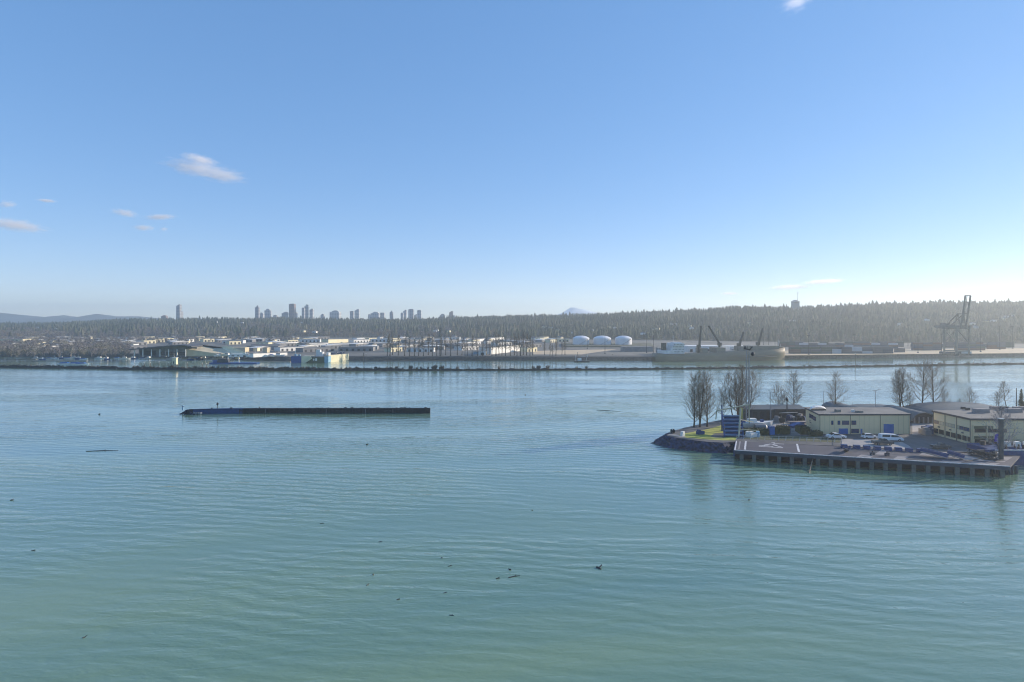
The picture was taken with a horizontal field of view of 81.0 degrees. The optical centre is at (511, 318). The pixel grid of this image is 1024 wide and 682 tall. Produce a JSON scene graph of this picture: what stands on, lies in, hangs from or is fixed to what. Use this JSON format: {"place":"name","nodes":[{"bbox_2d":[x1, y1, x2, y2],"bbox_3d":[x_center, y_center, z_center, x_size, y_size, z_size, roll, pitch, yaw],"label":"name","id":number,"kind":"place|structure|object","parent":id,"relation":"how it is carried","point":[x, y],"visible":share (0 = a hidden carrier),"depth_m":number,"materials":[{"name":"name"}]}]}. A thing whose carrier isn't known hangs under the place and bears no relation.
{"place":"outdoors","nodes":[
{"label":"outdoors","id":0,"kind":"place"},
{"bbox_2d":[0,313,157,322],"bbox_3d":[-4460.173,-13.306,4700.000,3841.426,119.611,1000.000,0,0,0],"label":"mountains","id":1,"kind":"structure","parent":0,"point":[11,318],"depth_m":4548.01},
{"bbox_2d":[321,339,347,342],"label":"warehouse","id":2,"kind":"structure","parent":0,"point":[335,340],"depth_m":1029.40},
{"bbox_2d":[328,341,401,344],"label":"warehouse","id":3,"kind":"structure","parent":0,"point":[357,342],"depth_m":993.51,"materials":[{"name":"white paint"}]},
{"bbox_2d":[479,344,519,353],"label":"warehouse","id":4,"kind":"structure","parent":0,"point":[496,350],"depth_m":726.12,"materials":[{"name":"white paint"}]},
{"bbox_2d":[0,357,1023,681],"bbox_3d":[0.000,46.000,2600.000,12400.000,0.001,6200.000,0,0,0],"label":"water","id":5,"kind":"structure","parent":0,"point":[148,533],"depth_m":128.07,"materials":[{"name":"liquid"}]},
{"bbox_2d":[209,353,259,363],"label":"crane barge","id":6,"kind":"object","parent":5,"relation":"on","point":[223,360],"visible":0.97,"depth_m":615.22,"materials":[{"name":"blue paint"}]},
{"bbox_2d":[291,354,300,362],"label":"barge","id":7,"kind":"object","parent":5,"relation":"on","point":[295,358],"visible":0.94,"depth_m":627.27,"materials":[{"name":"blue paint"}]},
{"bbox_2d":[188,407,429,413],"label":"barge","id":8,"kind":"object","parent":5,"relation":"on","point":[314,410],"visible":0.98,"depth_m":292.38,"materials":[{"name":"blue paint"}]},
{"bbox_2d":[301,350,324,362],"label":"landing barge","id":9,"kind":"object","parent":5,"relation":"on","point":[318,357],"visible":0.92,"depth_m":628.77,"materials":[{"name":"green paint"}]},
{"bbox_2d":[324,352,348,361],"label":"barge","id":10,"kind":"object","parent":5,"relation":"on","point":[339,356],"visible":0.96,"depth_m":649.75},
{"bbox_2d":[383,360,462,360],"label":"float dock","id":11,"kind":"object","parent":5,"relation":"on","point":[422,360],"visible":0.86,"depth_m":658.46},
{"bbox_2d":[0,363,1023,370],"bbox_3d":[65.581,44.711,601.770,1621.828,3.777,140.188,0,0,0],"label":"dike","id":12,"kind":"structure","parent":5,"relation":"in","point":[267,369],"depth_m":542.42,"materials":[{"name":"black stone"}]},
{"bbox_2d":[652,326,784,361],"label":"bulk carrier","id":13,"kind":"object","parent":5,"relation":"on","point":[671,351],"visible":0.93,"depth_m":662.43,"materials":[{"name":"paint"}]},
{"bbox_2d":[652,427,975,453],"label":"rock bank","id":14,"kind":"object","parent":5,"relation":"in","point":[666,441],"visible":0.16,"depth_m":210.65,"materials":[{"name":"stone"}]},
{"bbox_2d":[667,406,1011,451],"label":"headland","id":15,"kind":"structure","parent":5,"relation":"in","point":[718,423],"depth_m":221.46,"materials":[{"name":"concrete"}]},
{"bbox_2d":[680,370,710,427],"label":"bare tree","id":16,"kind":"object","parent":15,"relation":"on","point":[694,399],"visible":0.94,"depth_m":237.82,"materials":[{"name":"brown plant"}]},
{"bbox_2d":[684,370,717,426],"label":"bare tree","id":17,"kind":"object","parent":15,"relation":"on","point":[699,397],"visible":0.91,"depth_m":237.62,"materials":[{"name":"brown plant"}]},
{"bbox_2d":[693,370,720,426],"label":"bare tree","id":18,"kind":"object","parent":15,"relation":"on","point":[708,394],"visible":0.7,"depth_m":239.43,"materials":[{"name":"brown plant"}]},
{"bbox_2d":[685,425,737,439],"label":"lawn","id":19,"kind":"structure","parent":15,"relation":"on","point":[710,432],"depth_m":221.43,"materials":[{"name":"green plant"}]},
{"bbox_2d":[721,405,743,436],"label":"slipway hoist","id":20,"kind":"object","parent":19,"relation":"on","point":[730,424],"visible":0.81,"depth_m":224.48,"materials":[{"name":"blue paint"}]},
{"bbox_2d":[715,404,758,436],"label":"davit frame","id":21,"kind":"object","parent":19,"relation":"on","point":[741,415],"visible":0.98,"depth_m":224.03,"materials":[{"name":"beige metal"}]},
{"bbox_2d":[714,386,732,414],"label":"bare tree","id":22,"kind":"object","parent":15,"relation":"on","point":[721,399],"visible":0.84,"depth_m":250.98,"materials":[{"name":"brown plant"}]},
{"bbox_2d":[719,369,745,414],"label":"bare tree","id":23,"kind":"object","parent":15,"relation":"on","point":[731,385],"visible":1,"depth_m":247.94,"materials":[{"name":"brown plant"}]},
{"bbox_2d":[725,368,750,414],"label":"bare tree","id":24,"kind":"object","parent":15,"relation":"on","point":[741,395],"visible":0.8,"depth_m":251.58,"materials":[{"name":"brown plant"}]},
{"bbox_2d":[729,364,756,414],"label":"bare tree","id":25,"kind":"object","parent":15,"relation":"on","point":[742,369],"visible":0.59,"depth_m":254.30,"materials":[{"name":"brown plant"}]},
{"bbox_2d":[743,427,769,434],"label":"hedge","id":26,"kind":"object","parent":15,"relation":"on","point":[764,431],"visible":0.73,"depth_m":222.57,"materials":[{"name":"green plant"}]},
{"bbox_2d":[743,418,772,427],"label":"white workboat","id":27,"kind":"object","parent":15,"relation":"on","point":[746,424],"visible":0.52,"depth_m":234.16,"materials":[{"name":"paint"}]},
{"bbox_2d":[767,382,785,403],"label":"bare tree","id":28,"kind":"object","parent":15,"relation":"on","point":[776,393],"visible":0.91,"depth_m":278.48,"materials":[{"name":"brown plant"}]},
{"bbox_2d":[757,418,805,426],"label":"yard apron","id":29,"kind":"object","parent":15,"relation":"on","point":[780,424],"visible":0.17,"depth_m":246.86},
{"bbox_2d":[744,344,754,419],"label":"signal mast","id":30,"kind":"object","parent":29,"relation":"on","point":[748,363],"visible":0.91,"depth_m":243.22,"materials":[{"name":"metal"}]},
{"bbox_2d":[738,370,760,417],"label":"bare tree","id":31,"kind":"object","parent":29,"relation":"on","point":[756,382],"visible":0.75,"depth_m":254.34,"materials":[{"name":"brown plant"}]},
{"bbox_2d":[743,405,773,419],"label":"long shed","id":32,"kind":"structure","parent":29,"relation":"on","point":[758,412],"depth_m":255.45,"materials":[{"name":"metal"}]},
{"bbox_2d":[776,424,790,434],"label":"hedge","id":33,"kind":"object","parent":15,"relation":"on","point":[784,429],"visible":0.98,"depth_m":223.25,"materials":[{"name":"green plant"}]},
{"bbox_2d":[766,404,805,418],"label":"long shed","id":34,"kind":"structure","parent":15,"relation":"on","point":[781,408],"depth_m":258.86,"materials":[{"name":"metal"}]},
{"bbox_2d":[739,439,840,444],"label":"rail path","id":35,"kind":"structure","parent":15,"relation":"on","point":[804,442],"depth_m":210.51,"materials":[{"name":"concrete"}]},
{"bbox_2d":[744,435,840,442],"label":"verge","id":36,"kind":"structure","parent":15,"relation":"on","point":[793,438],"depth_m":215.85,"materials":[{"name":"grey concrete"}]},
{"bbox_2d":[825,432,846,438],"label":"parked car","id":37,"kind":"object","parent":36,"relation":"on","point":[832,435],"visible":0.98,"depth_m":214.91,"materials":[{"name":"white paint"}]},
{"bbox_2d":[779,370,805,403],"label":"bare tree","id":38,"kind":"object","parent":15,"relation":"on","point":[796,390],"visible":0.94,"depth_m":276.51,"materials":[{"name":"brown plant"}]},
{"bbox_2d":[795,425,810,434],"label":"hedge","id":39,"kind":"object","parent":15,"relation":"on","point":[801,429],"visible":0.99,"depth_m":223.28,"materials":[{"name":"green plant"}]},
{"bbox_2d":[807,429,822,435],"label":"hedge","id":40,"kind":"object","parent":15,"relation":"on","point":[815,433],"visible":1,"depth_m":220.66,"materials":[{"name":"green plant"}]},
{"bbox_2d":[824,371,849,404],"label":"bare tree","id":41,"kind":"object","parent":15,"relation":"on","point":[834,399],"visible":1,"depth_m":277.95,"materials":[{"name":"brown plant"}]},
{"bbox_2d":[822,401,855,406],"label":"arched shed","id":42,"kind":"structure","parent":15,"relation":"on","point":[829,404],"depth_m":277.99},
{"bbox_2d":[805,405,910,433],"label":"warehouse","id":43,"kind":"structure","parent":15,"relation":"on","point":[851,420],"depth_m":224.55,"materials":[{"name":"beige metal"}]},
{"bbox_2d":[884,424,893,433],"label":"door","id":44,"kind":"structure","parent":43,"relation":"in","point":[888,428],"depth_m":224.53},
{"bbox_2d":[851,404,884,406],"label":"arched shed","id":45,"kind":"structure","parent":15,"relation":"on","point":[868,405],"depth_m":278.70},
{"bbox_2d":[842,439,910,448],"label":"car park","id":46,"kind":"structure","parent":15,"relation":"on","point":[852,442],"depth_m":207.16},
{"bbox_2d":[871,438,893,444],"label":"pickup truck","id":47,"kind":"object","parent":46,"relation":"on","point":[879,441],"visible":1,"depth_m":204.25,"materials":[{"name":"paint"}]},
{"bbox_2d":[890,367,914,406],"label":"bare tree","id":48,"kind":"object","parent":15,"relation":"on","point":[901,385],"visible":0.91,"depth_m":277.57,"materials":[{"name":"brown plant"}]},
{"bbox_2d":[889,365,916,406],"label":"bare tree","id":49,"kind":"object","parent":15,"relation":"on","point":[899,388],"visible":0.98,"depth_m":276.75,"materials":[{"name":"brown plant"}]},
{"bbox_2d":[840,435,966,449],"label":"parking yard","id":50,"kind":"structure","parent":15,"relation":"on","point":[920,441],"depth_m":208.87,"materials":[{"name":"asphalt"}]},
{"bbox_2d":[861,433,876,438],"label":"parked car","id":51,"kind":"object","parent":50,"relation":"on","point":[866,435],"visible":1,"depth_m":215.21,"materials":[{"name":"white paint"}]},
{"bbox_2d":[877,433,903,441],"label":"parked van","id":52,"kind":"object","parent":50,"relation":"on","point":[888,436],"visible":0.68,"depth_m":210.64,"materials":[{"name":"white paint"}]},
{"bbox_2d":[930,442,951,448],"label":"pickup truck","id":53,"kind":"object","parent":50,"relation":"on","point":[940,445],"visible":0.98,"depth_m":198.34,"materials":[{"name":"paint"}]},
{"bbox_2d":[912,423,932,434],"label":"lane","id":54,"kind":"structure","parent":15,"relation":"on","point":[915,426],"depth_m":239.93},
{"bbox_2d":[883,405,932,423],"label":"arched shed","id":55,"kind":"structure","parent":54,"relation":"on","point":[917,416],"depth_m":247.10,"materials":[{"name":"metal"}]},
{"bbox_2d":[918,427,931,435],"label":"machine","id":56,"kind":"object","parent":15,"relation":"on","point":[926,431],"visible":1,"depth_m":221.43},
{"bbox_2d":[902,359,949,402],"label":"bare tree","id":57,"kind":"object","parent":15,"relation":"on","point":[924,387],"visible":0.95,"depth_m":277.46,"materials":[{"name":"brown plant"}]},
{"bbox_2d":[910,360,956,401],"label":"bare tree","id":58,"kind":"object","parent":15,"relation":"on","point":[932,393],"visible":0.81,"depth_m":278.54,"materials":[{"name":"brown plant"}]},
{"bbox_2d":[904,402,998,414],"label":"arched shed","id":59,"kind":"structure","parent":15,"relation":"on","point":[928,407],"depth_m":268.49,"materials":[{"name":"metal"}]},
{"bbox_2d":[960,387,977,402],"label":"bare tree","id":60,"kind":"object","parent":15,"relation":"on","point":[970,393],"visible":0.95,"depth_m":282.27,"materials":[{"name":"brown plant"}]},
{"bbox_2d":[932,406,1023,442],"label":"office building","id":61,"kind":"structure","parent":15,"relation":"on","point":[964,426],"depth_m":210.31,"materials":[{"name":"beige metal"}]},
{"bbox_2d":[978,404,1022,447],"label":"bare tree","id":62,"kind":"object","parent":15,"relation":"on","point":[1005,416],"visible":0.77,"depth_m":188.53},
{"bbox_2d":[996,381,1012,405],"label":"bare tree","id":63,"kind":"object","parent":15,"relation":"on","point":[1002,391],"visible":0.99,"depth_m":283.19,"materials":[{"name":"brown plant"}]},
{"bbox_2d":[1015,389,1023,405],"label":"pine tree","id":64,"kind":"object","parent":15,"relation":"on","point":[1020,400],"visible":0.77,"depth_m":277.98,"materials":[{"name":"green plant"}]},
{"bbox_2d":[733,441,1019,477],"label":"helipad pier","id":65,"kind":"structure","parent":5,"relation":"in","point":[914,460],"depth_m":187.09,"materials":[{"name":"concrete"}]},
{"bbox_2d":[920,447,948,458],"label":"gangway","id":66,"kind":"object","parent":65,"relation":"on","point":[934,453],"visible":1,"depth_m":185.01,"materials":[{"name":"blue paint"}]},
{"bbox_2d":[947,449,964,459],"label":"gangway","id":67,"kind":"object","parent":65,"relation":"on","point":[955,454],"visible":1,"depth_m":182.84,"materials":[{"name":"blue paint"}]},
{"bbox_2d":[966,448,999,459],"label":"truss gangway","id":68,"kind":"object","parent":65,"relation":"on","point":[987,456],"visible":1,"depth_m":184.03,"materials":[{"name":"metal"}]},
{"bbox_2d":[967,440,1023,464],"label":"barge","id":69,"kind":"object","parent":5,"relation":"on","point":[1016,447],"visible":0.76,"depth_m":192.05,"materials":[{"name":"blue paint"}]},
{"bbox_2d":[998,418,1003,458],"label":"mooring pile","id":70,"kind":"object","parent":5,"relation":"in","point":[1001,437],"visible":0.82,"depth_m":182.34,"materials":[{"name":"metal"}]},
{"bbox_2d":[0,337,1023,360],"bbox_3d":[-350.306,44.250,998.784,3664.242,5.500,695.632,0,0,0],"label":"ground","id":71,"kind":"structure","parent":0,"point":[379,354],"depth_m":721.75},
{"bbox_2d":[0,335,298,356],"bbox_3d":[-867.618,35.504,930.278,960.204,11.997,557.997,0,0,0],"label":"bare thicket","id":72,"kind":"object","parent":71,"relation":"on","point":[34,349],"visible":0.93,"depth_m":799.94,"materials":[{"name":"plant"}]},
{"bbox_2d":[128,343,207,356],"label":"market hall","id":73,"kind":"structure","parent":71,"relation":"on","point":[176,350],"depth_m":672.71,"materials":[{"name":"white paint"}]},
{"bbox_2d":[140,350,155,355],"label":"door","id":74,"kind":"structure","parent":73,"relation":"in","point":[146,352],"depth_m":672.79,"materials":[{"name":"glass"}]},
{"bbox_2d":[161,352,186,354],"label":"window","id":75,"kind":"structure","parent":73,"relation":"in","point":[162,353],"depth_m":672.79,"materials":[{"name":"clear glass"}]},
{"bbox_2d":[168,341,188,344],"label":"shed","id":76,"kind":"structure","parent":71,"relation":"on","point":[176,342],"depth_m":976.73,"materials":[{"name":"white paint"}]},
{"bbox_2d":[187,343,247,355],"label":"sheet roof shed","id":77,"kind":"structure","parent":71,"relation":"on","point":[204,350],"depth_m":673.33,"materials":[{"name":"metal"}]},
{"bbox_2d":[247,345,284,349],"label":"shed","id":78,"kind":"structure","parent":71,"relation":"on","point":[272,347],"depth_m":820.56,"materials":[{"name":"metal"}]},
{"bbox_2d":[249,352,286,356],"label":"warehouse","id":79,"kind":"structure","parent":71,"relation":"on","point":[260,354],"depth_m":657.27,"materials":[{"name":"white paint"}]},
{"bbox_2d":[274,346,303,350],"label":"shed","id":80,"kind":"structure","parent":71,"relation":"on","point":[291,348],"depth_m":774.20,"materials":[{"name":"white paint"}]},
{"bbox_2d":[301,339,320,341],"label":"shed","id":81,"kind":"structure","parent":71,"relation":"on","point":[310,340],"depth_m":1075.48,"materials":[{"name":"white paint"}]},
{"bbox_2d":[296,347,333,351],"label":"shed","id":82,"kind":"structure","parent":71,"relation":"on","point":[310,349],"depth_m":758.64,"materials":[{"name":"metal"}]},
{"bbox_2d":[338,346,375,350],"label":"shed","id":83,"kind":"structure","parent":71,"relation":"on","point":[368,348],"depth_m":773.38,"materials":[{"name":"metal"}]},
{"bbox_2d":[349,343,367,346],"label":"shed","id":84,"kind":"structure","parent":71,"relation":"on","point":[355,344],"depth_m":893.69,"materials":[{"name":"white paint"}]},
{"bbox_2d":[349,339,368,342],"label":"shed","id":85,"kind":"structure","parent":71,"relation":"on","point":[359,340],"depth_m":1055.98,"materials":[{"name":"white paint"}]},
{"bbox_2d":[384,347,401,351],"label":"shed","id":86,"kind":"structure","parent":71,"relation":"on","point":[395,349],"depth_m":757.28,"materials":[{"name":"metal"}]},
{"bbox_2d":[407,347,434,351],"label":"shed","id":87,"kind":"structure","parent":71,"relation":"on","point":[421,349],"depth_m":754.70,"materials":[{"name":"white paint"}]},
{"bbox_2d":[435,339,458,342],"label":"shed","id":88,"kind":"structure","parent":71,"relation":"on","point":[448,341],"depth_m":1040.37,"materials":[{"name":"metal"}]},
{"bbox_2d":[454,345,478,349],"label":"shed","id":89,"kind":"structure","parent":71,"relation":"on","point":[469,346],"depth_m":800.62,"materials":[{"name":"white paint"}]},
{"bbox_2d":[520,347,536,351],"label":"shed","id":90,"kind":"structure","parent":71,"relation":"on","point":[530,350],"depth_m":756.74,"materials":[{"name":"metal"}]},
{"bbox_2d":[533,349,614,353],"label":"yard","id":91,"kind":"structure","parent":71,"relation":"on","point":[568,352],"depth_m":766.02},
{"bbox_2d":[785,353,1023,358],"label":"quay wall","id":92,"kind":"structure","parent":71,"relation":"on","point":[904,355],"depth_m":712.74,"materials":[{"name":"concrete"}]},
{"bbox_2d":[785,348,1023,354],"bbox_3d":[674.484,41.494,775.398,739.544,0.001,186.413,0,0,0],"label":"apron","id":93,"kind":"object","parent":71,"relation":"on","point":[1006,350],"visible":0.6,"depth_m":743.19,"materials":[{"name":"concrete"}]},
{"bbox_2d":[934,295,971,355],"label":"gantry crane","id":94,"kind":"object","parent":93,"relation":"on","point":[943,326],"visible":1,"depth_m":684.20,"materials":[{"name":"metal"}]},
{"bbox_2d":[0,313,1023,343],"bbox_3d":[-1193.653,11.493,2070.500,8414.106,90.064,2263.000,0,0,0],"label":"hill","id":95,"kind":"structure","parent":0,"point":[538,332],"depth_m":1388.60,"materials":[{"name":"plant"}]},
{"bbox_2d":[176,304,181,318],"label":"tower block","id":96,"kind":"structure","parent":95,"relation":"on","point":[179,311],"depth_m":2742.00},
{"bbox_2d":[255,305,259,317],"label":"tower block","id":97,"kind":"structure","parent":95,"relation":"on","point":[257,311],"depth_m":2764.00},
{"bbox_2d":[264,309,271,317],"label":"tower block","id":98,"kind":"structure","parent":95,"relation":"on","point":[267,313],"depth_m":2740.22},
{"bbox_2d":[289,304,295,317],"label":"tower block","id":99,"kind":"structure","parent":95,"relation":"on","point":[292,310],"depth_m":2762.14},
{"bbox_2d":[304,304,309,318],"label":"tower block","id":100,"kind":"structure","parent":95,"relation":"on","point":[307,310],"depth_m":2786.00,"materials":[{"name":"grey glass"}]},
{"bbox_2d":[330,310,340,319],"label":"tower block","id":101,"kind":"structure","parent":95,"relation":"on","point":[336,314],"depth_m":2798.48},
{"bbox_2d":[0,300,1023,342],"bbox_3d":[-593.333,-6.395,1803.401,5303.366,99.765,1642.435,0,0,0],"label":"conifer forest","id":102,"kind":"object","parent":95,"relation":"on","point":[881,318],"visible":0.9,"depth_m":1439.10,"materials":[{"name":"plant"}]},
{"bbox_2d":[0,314,1023,342],"bbox_3d":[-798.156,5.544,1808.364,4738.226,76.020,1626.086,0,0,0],"label":"bare wood","id":103,"kind":"object","parent":95,"relation":"on","point":[31,332],"visible":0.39,"depth_m":1442.74,"materials":[{"name":"plant"}]},
{"bbox_2d":[791,297,799,309],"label":"observation tower","id":104,"kind":"structure","parent":95,"relation":"on","point":[795,304],"depth_m":1633.17,"materials":[{"name":"concrete"}]},
{"bbox_2d":[0,0,1023,319],"label":"sky","id":105,"kind":"structure","parent":0,"point":[210,158],"materials":[{"name":"blue"}]},
{"bbox_2d":[557,307,596,315],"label":"mountain","id":106,"kind":"structure","parent":0,"point":[571,310],"depth_m":5248.86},
{"bbox_2d":[563,343,652,346],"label":"embankment","id":107,"kind":"structure","parent":0,"point":[610,345],"depth_m":894.36,"materials":[{"name":"concrete"}]},
{"bbox_2d":[573,336,588,344],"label":"storage tank","id":108,"kind":"object","parent":107,"relation":"on","point":[580,340],"visible":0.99,"depth_m":925.41,"materials":[{"name":"metal"}]},
{"bbox_2d":[593,336,610,344],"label":"storage tank","id":109,"kind":"object","parent":107,"relation":"on","point":[601,340],"visible":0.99,"depth_m":925.79,"materials":[{"name":"metal"}]},
{"bbox_2d":[615,335,631,344],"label":"storage tank","id":110,"kind":"object","parent":107,"relation":"on","point":[623,340],"visible":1,"depth_m":925.73,"materials":[{"name":"metal"}]},
{"bbox_2d":[620,346,652,351],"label":"warehouse","id":111,"kind":"structure","parent":0,"point":[634,348],"depth_m":762.25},
{"bbox_2d":[559,356,776,356],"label":"road","id":112,"kind":"structure","parent":0,"point":[641,356],"depth_m":663.88,"materials":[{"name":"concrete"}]},
{"bbox_2d":[684,345,721,351],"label":"warehouse","id":113,"kind":"structure","parent":0,"point":[689,348],"depth_m":711.43,"materials":[{"name":"white paint"}]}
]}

